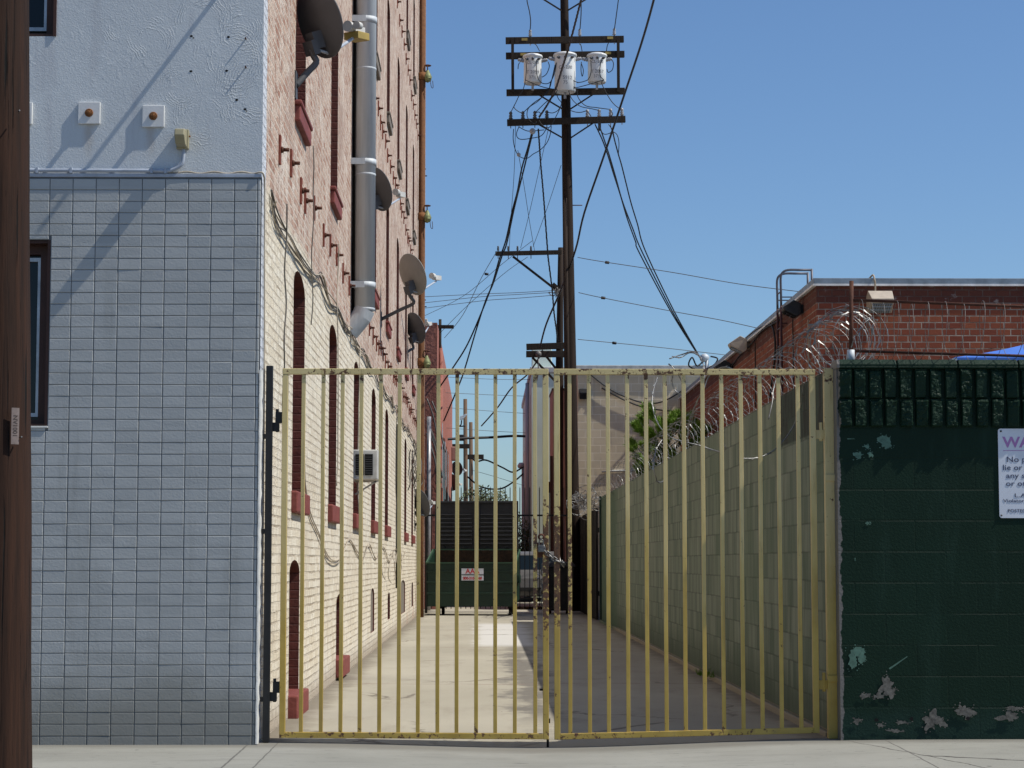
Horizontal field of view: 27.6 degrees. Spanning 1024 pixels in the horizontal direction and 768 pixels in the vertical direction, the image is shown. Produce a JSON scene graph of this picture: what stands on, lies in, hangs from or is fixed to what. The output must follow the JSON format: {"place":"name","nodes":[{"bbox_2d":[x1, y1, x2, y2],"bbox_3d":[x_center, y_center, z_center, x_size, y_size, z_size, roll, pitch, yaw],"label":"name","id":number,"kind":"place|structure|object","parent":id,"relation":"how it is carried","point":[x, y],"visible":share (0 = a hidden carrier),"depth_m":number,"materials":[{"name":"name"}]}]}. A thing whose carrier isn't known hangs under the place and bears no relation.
{"place":"outdoors","nodes":[
{"label":"outdoors","id":0,"kind":"place"},
{"bbox_2d":[518,518,530,550],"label":"bush","id":1,"kind":"object","parent":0,"point":[522,536],"visible":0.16,"depth_m":63.16,"materials":[{"name":"green plant"}]},
{"bbox_2d":[32,738,1023,767],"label":"sidewalk","id":2,"kind":"structure","parent":0,"point":[838,753],"depth_m":12.95,"materials":[{"name":"concrete"}]},
{"bbox_2d":[0,0,31,767],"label":"utility pole","id":3,"kind":"object","parent":2,"relation":"on","point":[15,561],"visible":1,"depth_m":10.90,"materials":[{"name":"brown wood"}]},
{"bbox_2d":[259,366,281,741],"bbox_3d":[-1.600,1.120,13.836,0.140,2.491,0.046,0,-5,-1],"label":"gate post","id":4,"kind":"object","parent":2,"relation":"on","point":[268,695],"visible":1,"depth_m":13.81,"materials":[{"name":"metal"}]},
{"bbox_2d":[279,368,549,746],"bbox_3d":[-0.641,1.149,13.852,1.787,2.509,0.070,0,-5,-1],"label":"gate leaf","id":5,"kind":"object","parent":4,"relation":"attached to","point":[324,372],"visible":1,"depth_m":13.83,"materials":[{"name":"yellow paint"}]},
{"bbox_2d":[540,544,565,611],"bbox_3d":[0.272,1.290,13.861,0.176,0.454,0.142,0,-5,-1],"label":"chain","id":6,"kind":"object","parent":5,"relation":"attached to","point":[562,563],"visible":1,"depth_m":13.84,"materials":[{"name":"metal"}]},
{"bbox_2d":[816,368,837,738],"bbox_3d":[2.109,1.120,13.888,0.156,2.458,0.092,0,-5,-1],"label":"gate post","id":7,"kind":"object","parent":2,"relation":"on","point":[826,435],"visible":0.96,"depth_m":13.85,"materials":[{"name":"metal"}]},
{"bbox_2d":[554,369,819,739],"bbox_3d":[1.157,1.125,13.871,1.753,2.457,0.042,0,-5,-1],"label":"gate leaf","id":8,"kind":"object","parent":7,"relation":"attached to","point":[724,731],"visible":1,"depth_m":13.86,"materials":[{"name":"yellow paint"}]},
{"bbox_2d":[651,351,803,482],"bbox_3d":[1.464,0.224,14.223,1.058,0.921,0.461,0,-5,-1],"label":"razor wire","id":9,"kind":"object","parent":8,"relation":"hanging from","point":[699,356],"visible":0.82,"depth_m":14.23,"materials":[{"name":"metal"}]},
{"bbox_2d":[831,359,1023,740],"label":"block wall","id":10,"kind":"structure","parent":2,"relation":"on","point":[929,551],"depth_m":13.74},
{"bbox_2d":[847,281,1023,359],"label":"railing","id":11,"kind":"object","parent":10,"relation":"on","point":[851,353],"visible":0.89,"depth_m":13.96,"materials":[{"name":"metal"}]},
{"bbox_2d":[831,311,877,359],"bbox_3d":[2.339,-0.313,14.104,0.286,0.361,0.413,-2,-5,22],"label":"razor wire","id":12,"kind":"object","parent":11,"relation":"attached to","point":[832,347],"visible":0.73,"depth_m":14.04,"materials":[{"name":"metal"}]},
{"bbox_2d":[856,299,1023,359],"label":"razor wire","id":13,"kind":"object","parent":11,"relation":"attached to","point":[925,332],"visible":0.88,"depth_m":13.94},
{"bbox_2d":[998,429,1023,517],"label":"warning sign","id":14,"kind":"object","parent":10,"relation":"attached to","point":[1011,467],"visible":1,"depth_m":13.79,"materials":[{"name":"white metal"}]},
{"bbox_2d":[260,602,826,746],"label":"alley pavement","id":15,"kind":"structure","parent":0,"point":[505,680],"depth_m":19.12,"materials":[{"name":"concrete"}]},
{"bbox_2d":[29,0,426,744],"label":"brick building","id":16,"kind":"structure","parent":15,"relation":"on","point":[157,308],"depth_m":13.88,"materials":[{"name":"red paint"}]},
{"bbox_2d":[30,240,50,427],"bbox_3d":[-3.333,-0.327,13.876,0.543,1.253,0.196,0,-5,-1],"label":"window","id":17,"kind":"structure","parent":16,"relation":"in","point":[40,250],"depth_m":13.93,"materials":[{"name":"glass"}]},
{"bbox_2d":[29,0,56,35],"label":"window","id":18,"kind":"structure","parent":16,"relation":"in","point":[42,13],"depth_m":14.12,"materials":[{"name":"metal"}]},
{"bbox_2d":[30,149,184,173],"bbox_3d":[-5.679,-1.488,13.852,7.001,0.164,0.040,0,-5,-1],"label":"conduit","id":19,"kind":"object","parent":16,"relation":"attached to","point":[150,170],"visible":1,"depth_m":13.87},
{"bbox_2d":[174,129,190,149],"bbox_3d":[-2.191,-1.637,13.842,0.093,0.132,0.175,0,-5,-1],"label":"electrical box","id":20,"kind":"object","parent":16,"relation":"attached to","point":[181,136],"visible":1,"depth_m":13.80,"materials":[{"name":"beige plastic"}]},
{"bbox_2d":[168,171,265,558],"bbox_3d":[-1.975,-0.127,13.881,0.648,2.583,0.224,0,-5,-1],"label":"cable","id":21,"kind":"object","parent":16,"relation":"attached to","point":[264,331],"visible":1,"depth_m":13.93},
{"bbox_2d":[281,204,287,471],"bbox_3d":[-1.645,-0.340,15.071,0.028,1.956,0.094,0,-5,-1],"label":"cable","id":22,"kind":"object","parent":16,"relation":"attached to","point":[285,284],"visible":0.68,"depth_m":15.12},
{"bbox_2d":[288,560,308,718],"bbox_3d":[-1.767,1.986,16.323,0.275,1.210,0.990,0,-5,-1],"label":"window","id":23,"kind":"structure","parent":16,"relation":"in","point":[293,671],"depth_m":16.71,"materials":[{"name":"brick"}]},
{"bbox_2d":[291,271,309,515],"bbox_3d":[-1.782,0.072,16.688,0.250,1.935,1.150,0,-5,-1],"label":"window","id":24,"kind":"structure","parent":16,"relation":"in","point":[299,293],"depth_m":17.18,"materials":[{"name":"red paint"}]},
{"bbox_2d":[295,0,312,145],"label":"window","id":25,"kind":"structure","parent":16,"relation":"in","point":[302,120],"depth_m":17.28,"materials":[{"name":"red paint"}]},
{"bbox_2d":[311,146,314,324],"bbox_3d":[-1.679,-1.257,17.555,0.026,1.538,0.106,0,-5,-1],"label":"cable","id":26,"kind":"object","parent":16,"relation":"attached to","point":[312,236],"visible":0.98,"depth_m":17.53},
{"bbox_2d":[294,0,369,98],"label":"satellite dish","id":27,"kind":"object","parent":16,"relation":"attached to","point":[323,26],"visible":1,"depth_m":16.47,"materials":[{"name":"metal"}]},
{"bbox_2d":[328,325,339,523],"bbox_3d":[-1.831,0.392,20.424,0.250,1.935,1.150,0,-5,-1],"label":"window","id":28,"kind":"structure","parent":16,"relation":"in","point":[333,510],"depth_m":20.91,"materials":[{"name":"red paint"}]},
{"bbox_2d":[330,53,343,219],"bbox_3d":[-1.827,-2.731,20.636,0.258,2.075,1.060,0,-5,-1],"label":"window","id":29,"kind":"structure","parent":16,"relation":"in","point":[336,203],"depth_m":21.05,"materials":[{"name":"brick"}]},
{"bbox_2d":[336,243,339,485],"bbox_3d":[-1.717,-0.192,20.518,0.028,2.397,0.166,0,-5,-3],"label":"cable","id":30,"kind":"object","parent":16,"relation":"attached to","point":[338,368],"visible":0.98,"depth_m":20.51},
{"bbox_2d":[336,595,349,677],"bbox_3d":[-1.834,2.571,21.402,0.275,0.830,1.070,0,-5,-1],"label":"window","id":31,"kind":"structure","parent":16,"relation":"in","point":[346,658],"depth_m":21.75,"materials":[{"name":"red paint"}]},
{"bbox_2d":[270,189,416,447],"bbox_3d":[-1.852,0.055,29.645,0.039,0.236,30.710,0,-5,-1],"label":"cable bundle","id":32,"kind":"object","parent":16,"relation":"attached to","point":[303,260],"visible":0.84,"depth_m":18.63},
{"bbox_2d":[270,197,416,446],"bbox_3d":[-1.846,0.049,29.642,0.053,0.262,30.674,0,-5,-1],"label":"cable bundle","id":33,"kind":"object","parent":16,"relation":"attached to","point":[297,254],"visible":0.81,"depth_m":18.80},
{"bbox_2d":[352,0,356,310],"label":"conduit","id":34,"kind":"object","parent":16,"relation":"attached to","point":[354,167],"visible":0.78,"depth_m":23.38,"materials":[{"name":"metal"}]},
{"bbox_2d":[305,473,405,563],"bbox_3d":[-1.839,1.798,27.874,0.022,1.206,22.106,0,-5,-1],"label":"cable","id":35,"kind":"object","parent":16,"relation":"attached to","point":[318,534],"visible":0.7,"depth_m":20.70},
{"bbox_2d":[353,362,358,528],"bbox_3d":[-1.880,0.712,24.160,0.250,1.935,1.150,0,-5,-1],"label":"window","id":36,"kind":"structure","parent":16,"relation":"in","point":[356,377],"depth_m":24.66,"materials":[{"name":"red paint"}]},
{"bbox_2d":[357,344,360,531],"bbox_3d":[-1.763,0.617,23.962,0.030,2.174,0.174,0,-5,-1],"label":"cable","id":37,"kind":"object","parent":16,"relation":"attached to","point":[358,425],"visible":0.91,"depth_m":23.94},
{"bbox_2d":[350,0,376,337],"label":"vent duct","id":38,"kind":"object","parent":16,"relation":"attached to","point":[364,282],"visible":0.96,"depth_m":23.18,"materials":[{"name":"metal"}]},
{"bbox_2d":[353,450,378,494],"bbox_3d":[-1.769,1.027,24.011,0.470,0.508,0.656,0,-5,-1],"label":"air conditioner","id":39,"kind":"object","parent":16,"relation":"attached to","point":[370,465],"visible":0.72,"depth_m":23.70,"materials":[{"name":"plastic"}]},
{"bbox_2d":[370,588,373,632],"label":"window","id":40,"kind":"structure","parent":16,"relation":"in","point":[372,591],"depth_m":28.06,"materials":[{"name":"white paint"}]},
{"bbox_2d":[371,389,377,533],"bbox_3d":[-1.929,1.032,27.896,0.250,1.935,1.150,0,-5,-1],"label":"window","id":41,"kind":"structure","parent":16,"relation":"in","point":[374,524],"depth_m":28.36,"materials":[{"name":"red paint"}]},
{"bbox_2d":[375,165,379,309],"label":"window","id":42,"kind":"structure","parent":16,"relation":"in","point":[377,298],"depth_m":28.48,"materials":[{"name":"red paint"}]},
{"bbox_2d":[376,0,381,80],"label":"window","id":43,"kind":"structure","parent":16,"relation":"in","point":[378,66],"depth_m":28.49,"materials":[{"name":"red paint"}]},
{"bbox_2d":[385,409,390,536],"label":"window","id":44,"kind":"structure","parent":16,"relation":"in","point":[387,528],"depth_m":32.11,"materials":[{"name":"red paint"}]},
{"bbox_2d":[386,209,392,338],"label":"window","id":45,"kind":"structure","parent":16,"relation":"in","point":[389,329],"depth_m":32.28,"materials":[{"name":"red paint"}]},
{"bbox_2d":[375,167,405,210],"bbox_3d":[-1.629,-2.410,26.769,0.507,0.629,0.979,0,-5,-1],"label":"satellite dish","id":46,"kind":"object","parent":16,"relation":"attached to","point":[383,198],"visible":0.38,"depth_m":26.39,"materials":[{"name":"metal"}]},
{"bbox_2d":[387,0,393,135],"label":"window","id":47,"kind":"structure","parent":16,"relation":"in","point":[389,119],"depth_m":32.54,"materials":[{"name":"red paint"}]},
{"bbox_2d":[396,424,397,587],"bbox_3d":[-1.913,2.047,34.962,0.065,2.750,0.065,0,-5,-1],"label":"pipe","id":48,"kind":"object","parent":16,"relation":"attached to","point":[396,498],"visible":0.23,"depth_m":34.96,"materials":[{"name":"metal"}]},
{"bbox_2d":[396,238,401,361],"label":"window","id":49,"kind":"structure","parent":16,"relation":"in","point":[398,351],"depth_m":35.99,"materials":[{"name":"red paint"}]},
{"bbox_2d":[397,58,402,179],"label":"window","id":50,"kind":"structure","parent":16,"relation":"in","point":[399,166],"depth_m":36.27,"materials":[{"name":"red paint"}]},
{"bbox_2d":[401,580,404,613],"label":"window","id":51,"kind":"structure","parent":16,"relation":"in","point":[402,583],"depth_m":38.30,"materials":[{"name":"grey paint"}]},
{"bbox_2d":[404,439,408,541],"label":"window","id":52,"kind":"structure","parent":16,"relation":"in","point":[406,535],"depth_m":39.58,"materials":[{"name":"red paint"}]},
{"bbox_2d":[405,295,408,380],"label":"window","id":53,"kind":"structure","parent":16,"relation":"in","point":[406,376],"depth_m":39.74,"materials":[{"name":"red paint"}]},
{"bbox_2d":[405,105,410,215],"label":"window","id":54,"kind":"structure","parent":16,"relation":"in","point":[407,204],"depth_m":40.01,"materials":[{"name":"red paint"}]},
{"bbox_2d":[406,0,410,50],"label":"window","id":55,"kind":"structure","parent":16,"relation":"in","point":[408,38],"depth_m":40.11,"materials":[{"name":"red paint"}]},
{"bbox_2d":[381,253,441,327],"bbox_3d":[-1.492,-1.320,29.977,0.764,1.026,0.840,-1,-5,14],"label":"satellite dish","id":56,"kind":"object","parent":16,"relation":"attached to","point":[412,274],"visible":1,"depth_m":29.68,"materials":[{"name":"metal"}]},
{"bbox_2d":[411,450,414,543],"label":"window","id":57,"kind":"structure","parent":16,"relation":"in","point":[412,536],"depth_m":43.31,"materials":[{"name":"red paint"}]},
{"bbox_2d":[412,145,416,244],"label":"window","id":58,"kind":"structure","parent":16,"relation":"in","point":[414,236],"depth_m":43.72,"materials":[{"name":"red paint"}]},
{"bbox_2d":[413,0,416,94],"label":"window","id":59,"kind":"structure","parent":16,"relation":"in","point":[414,77],"depth_m":44.02,"materials":[{"name":"red paint"}]},
{"bbox_2d":[408,440,422,496],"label":"cable tangle","id":60,"kind":"object","parent":16,"relation":"attached to","point":[412,469],"visible":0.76,"depth_m":40.79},
{"bbox_2d":[407,312,431,357],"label":"satellite dish","id":61,"kind":"object","parent":16,"relation":"attached to","point":[416,331],"visible":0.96,"depth_m":40.13,"materials":[{"name":"metal"}]},
{"bbox_2d":[414,489,434,525],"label":"satellite dish","id":62,"kind":"object","parent":16,"relation":"attached to","point":[425,506],"visible":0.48,"depth_m":44.13,"materials":[{"name":"metal"}]},
{"bbox_2d":[417,0,432,616],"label":"standpipe","id":63,"kind":"object","parent":15,"relation":"on","point":[424,216],"visible":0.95,"depth_m":45.74,"materials":[{"name":"brown metal"}]},
{"bbox_2d":[427,416,430,610],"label":"vent pipe","id":64,"kind":"object","parent":15,"relation":"on","point":[429,473],"visible":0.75,"depth_m":51.63,"materials":[{"name":"grey metal"}]},
{"bbox_2d":[424,319,454,608],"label":"stucco building","id":65,"kind":"structure","parent":15,"relation":"on","point":[435,354],"depth_m":53.29,"materials":[{"name":"red paint"}]},
{"bbox_2d":[438,319,453,347],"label":"bracket arm","id":66,"kind":"object","parent":65,"relation":"attached to","point":[440,326],"visible":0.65,"depth_m":55.27},
{"bbox_2d":[448,435,524,439],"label":"service cable","id":67,"kind":"object","parent":65,"relation":"attached to","point":[486,437],"visible":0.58,"depth_m":68.99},
{"bbox_2d":[452,399,468,500],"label":"utility pole","id":68,"kind":"object","parent":15,"relation":"on","point":[464,446],"visible":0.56,"depth_m":149.93,"materials":[{"name":"brown wood"}]},
{"bbox_2d":[426,501,520,614],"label":"dumpster","id":69,"kind":"object","parent":15,"relation":"on","point":[485,551],"visible":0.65,"depth_m":47.77,"materials":[{"name":"green paint"}]},
{"bbox_2d":[468,422,483,500],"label":"utility pole","id":70,"kind":"object","parent":15,"relation":"on","point":[471,455],"visible":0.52,"depth_m":139.90,"materials":[{"name":"brown wood"}]},
{"bbox_2d":[459,484,520,522],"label":"bush","id":71,"kind":"object","parent":15,"relation":"on","point":[483,497],"visible":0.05,"depth_m":61.72,"materials":[{"name":"green plant"}]},
{"bbox_2d":[425,486,567,612],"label":"iron fence","id":72,"kind":"object","parent":15,"relation":"on","point":[426,539],"visible":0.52,"depth_m":48.85,"materials":[{"name":"metal"}]},
{"bbox_2d":[517,462,523,549],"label":"service mast","id":73,"kind":"object","parent":15,"relation":"on","point":[519,465],"visible":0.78,"depth_m":73.91,"materials":[{"name":"metal"}]},
{"bbox_2d":[495,246,563,559],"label":"utility pole","id":74,"kind":"object","parent":15,"relation":"on","point":[558,346],"visible":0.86,"depth_m":56.13,"materials":[{"name":"brown wood"}]},
{"bbox_2d":[518,551,560,601],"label":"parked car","id":75,"kind":"object","parent":15,"relation":"on","point":[526,574],"visible":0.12,"depth_m":52.35,"materials":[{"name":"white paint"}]},
{"bbox_2d":[549,388,565,561],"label":"pink building","id":76,"kind":"structure","parent":15,"relation":"on","point":[551,396],"depth_m":57.57,"materials":[{"name":"paint"}]},
{"bbox_2d":[549,562,574,613],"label":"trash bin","id":77,"kind":"object","parent":15,"relation":"on","point":[563,588],"visible":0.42,"depth_m":47.65,"materials":[{"name":"black plastic"}]},
{"bbox_2d":[506,0,625,610],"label":"utility pole","id":78,"kind":"object","parent":15,"relation":"on","point":[566,120],"visible":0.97,"depth_m":50.46,"materials":[{"name":"brown wood"}]},
{"bbox_2d":[440,134,531,386],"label":"service cable","id":79,"kind":"object","parent":78,"relation":"attached to","point":[498,259],"visible":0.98,"depth_m":52.05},
{"bbox_2d":[443,134,532,420],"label":"service cable","id":80,"kind":"object","parent":78,"relation":"attached to","point":[496,273],"visible":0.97,"depth_m":52.11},
{"bbox_2d":[426,398,445,491],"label":"cable tangle","id":81,"kind":"object","parent":80,"relation":"hanging from","point":[434,440],"visible":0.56,"depth_m":52.63,"materials":[{"name":"metal"}]},
{"bbox_2d":[518,53,547,90],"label":"transformer","id":82,"kind":"object","parent":78,"relation":"attached to","point":[530,59],"visible":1,"depth_m":50.15,"materials":[{"name":"white metal"}]},
{"bbox_2d":[537,129,557,340],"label":"service cable","id":83,"kind":"object","parent":78,"relation":"attached to","point":[546,233],"visible":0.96,"depth_m":53.16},
{"bbox_2d":[538,0,581,116],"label":"service cable","id":84,"kind":"object","parent":78,"relation":"attached to","point":[564,60],"visible":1,"depth_m":49.72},
{"bbox_2d":[548,51,581,98],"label":"transformer","id":85,"kind":"object","parent":78,"relation":"attached to","point":[566,81],"visible":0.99,"depth_m":50.02,"materials":[{"name":"white metal"}]},
{"bbox_2d":[539,0,654,348],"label":"service cable","id":86,"kind":"object","parent":78,"relation":"attached to","point":[629,79],"visible":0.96,"depth_m":45.10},
{"bbox_2d":[582,52,611,89],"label":"transformer","id":87,"kind":"object","parent":78,"relation":"attached to","point":[595,58],"visible":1,"depth_m":50.16,"materials":[{"name":"white metal"}]},
{"bbox_2d":[595,124,694,350],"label":"service cable","id":88,"kind":"object","parent":78,"relation":"attached to","point":[634,237],"visible":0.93,"depth_m":52.48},
{"bbox_2d":[601,130,695,350],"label":"service cable","id":89,"kind":"object","parent":78,"relation":"attached to","point":[638,242],"visible":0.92,"depth_m":52.84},
{"bbox_2d":[613,132,702,360],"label":"service cable","id":90,"kind":"object","parent":78,"relation":"attached to","point":[642,242],"visible":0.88,"depth_m":52.76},
{"bbox_2d":[578,292,755,327],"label":"thin wire","id":91,"kind":"object","parent":78,"relation":"attached to","point":[667,310],"visible":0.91,"depth_m":49.92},
{"bbox_2d":[578,257,797,291],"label":"thin wire","id":92,"kind":"object","parent":78,"relation":"attached to","point":[688,275],"visible":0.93,"depth_m":48.62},
{"bbox_2d":[580,509,598,619],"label":"board fence","id":93,"kind":"object","parent":15,"relation":"on","point":[594,564],"visible":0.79,"depth_m":44.38,"materials":[{"name":"wood"}]},
{"bbox_2d":[566,485,601,519],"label":"razor wire","id":94,"kind":"object","parent":93,"relation":"on","point":[582,503],"visible":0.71,"depth_m":44.82,"materials":[{"name":"metal"}]},
{"bbox_2d":[599,496,601,619],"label":"wall post","id":95,"kind":"object","parent":15,"relation":"on","point":[600,562],"depth_m":41.54,"materials":[{"name":"metal"}]},
{"bbox_2d":[425,0,1023,547],"label":"sky","id":96,"kind":"structure","parent":0,"point":[759,140],"materials":[{"name":"blue"}]},
{"label":"yard ground","id":97,"kind":"structure","parent":0,"visible":0},
{"bbox_2d":[521,349,563,550],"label":"white building","id":98,"kind":"structure","parent":97,"relation":"on","point":[527,401],"depth_m":62.24,"materials":[{"name":"paint"}]},
{"bbox_2d":[576,365,711,609],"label":"block building","id":99,"kind":"structure","parent":97,"relation":"on","point":[617,426],"depth_m":54.97,"materials":[{"name":"beige paint"}]},
{"bbox_2d":[623,401,714,476],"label":"pine tree","id":100,"kind":"object","parent":97,"relation":"on","point":[637,425],"visible":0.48,"depth_m":45.92,"materials":[{"name":"green plant"}]},
{"bbox_2d":[599,373,826,736],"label":"block wall","id":101,"kind":"structure","parent":97,"relation":"on","point":[713,565],"depth_m":19.36,"materials":[{"name":"concrete"}]},
{"bbox_2d":[593,304,881,499],"bbox_3d":[2.060,0.901,28.080,0.500,0.583,27.567,0,-5,-1],"label":"razor wire","id":102,"kind":"object","parent":101,"relation":"on","point":[788,352],"visible":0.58,"depth_m":17.91,"materials":[{"name":"metal"}]},
{"bbox_2d":[808,306,888,368],"bbox_3d":[2.326,-0.313,14.483,0.468,0.465,0.687,0,-5,-1],"label":"razor wire","id":103,"kind":"object","parent":101,"relation":"on","point":[840,310],"visible":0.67,"depth_m":14.45,"materials":[{"name":"metal"}]},
{"bbox_2d":[678,278,1023,450],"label":"brick building","id":104,"kind":"structure","parent":97,"relation":"on","point":[817,298],"depth_m":32.30,"materials":[{"name":"brick"}]},
{"bbox_2d":[728,336,749,353],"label":"floodlight","id":105,"kind":"object","parent":104,"relation":"attached to","point":[740,344],"visible":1,"depth_m":40.38,"materials":[{"name":"grey"}]},
{"bbox_2d":[746,324,775,398],"bbox_3d":[4.595,-0.341,38.778,0.038,1.467,4.444,0,-5,-1],"label":"cable","id":106,"kind":"object","parent":104,"relation":"attached to","point":[774,361],"visible":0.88,"depth_m":36.91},
{"bbox_2d":[781,300,802,318],"bbox_3d":[4.536,-1.205,33.698,0.333,0.276,0.304,0,-5,-1],"label":"floodlight","id":107,"kind":"object","parent":104,"relation":"attached to","point":[793,309],"visible":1,"depth_m":33.56,"materials":[{"name":"black paint"}]},
{"bbox_2d":[776,269,812,395],"bbox_3d":[4.841,0.827,35.496,0.572,5.571,0.480,0,-5,-1],"label":"roof ladder","id":108,"kind":"object","parent":104,"relation":"attached to","point":[783,272],"visible":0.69,"depth_m":35.50,"materials":[{"name":"grey metal"}]},
{"bbox_2d":[866,291,893,312],"bbox_3d":[5.673,-1.267,32.093,0.380,0.342,0.417,0,-5,-1],"label":"floodlight","id":109,"kind":"object","parent":104,"relation":"attached to","point":[882,295],"visible":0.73,"depth_m":32.00,"materials":[{"name":"grey"}]},
{"bbox_2d":[951,345,1023,359],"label":"canopy tent","id":110,"kind":"object","parent":97,"relation":"on","point":[1014,350],"visible":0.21,"depth_m":19.25,"materials":[{"name":"blue fabric"}]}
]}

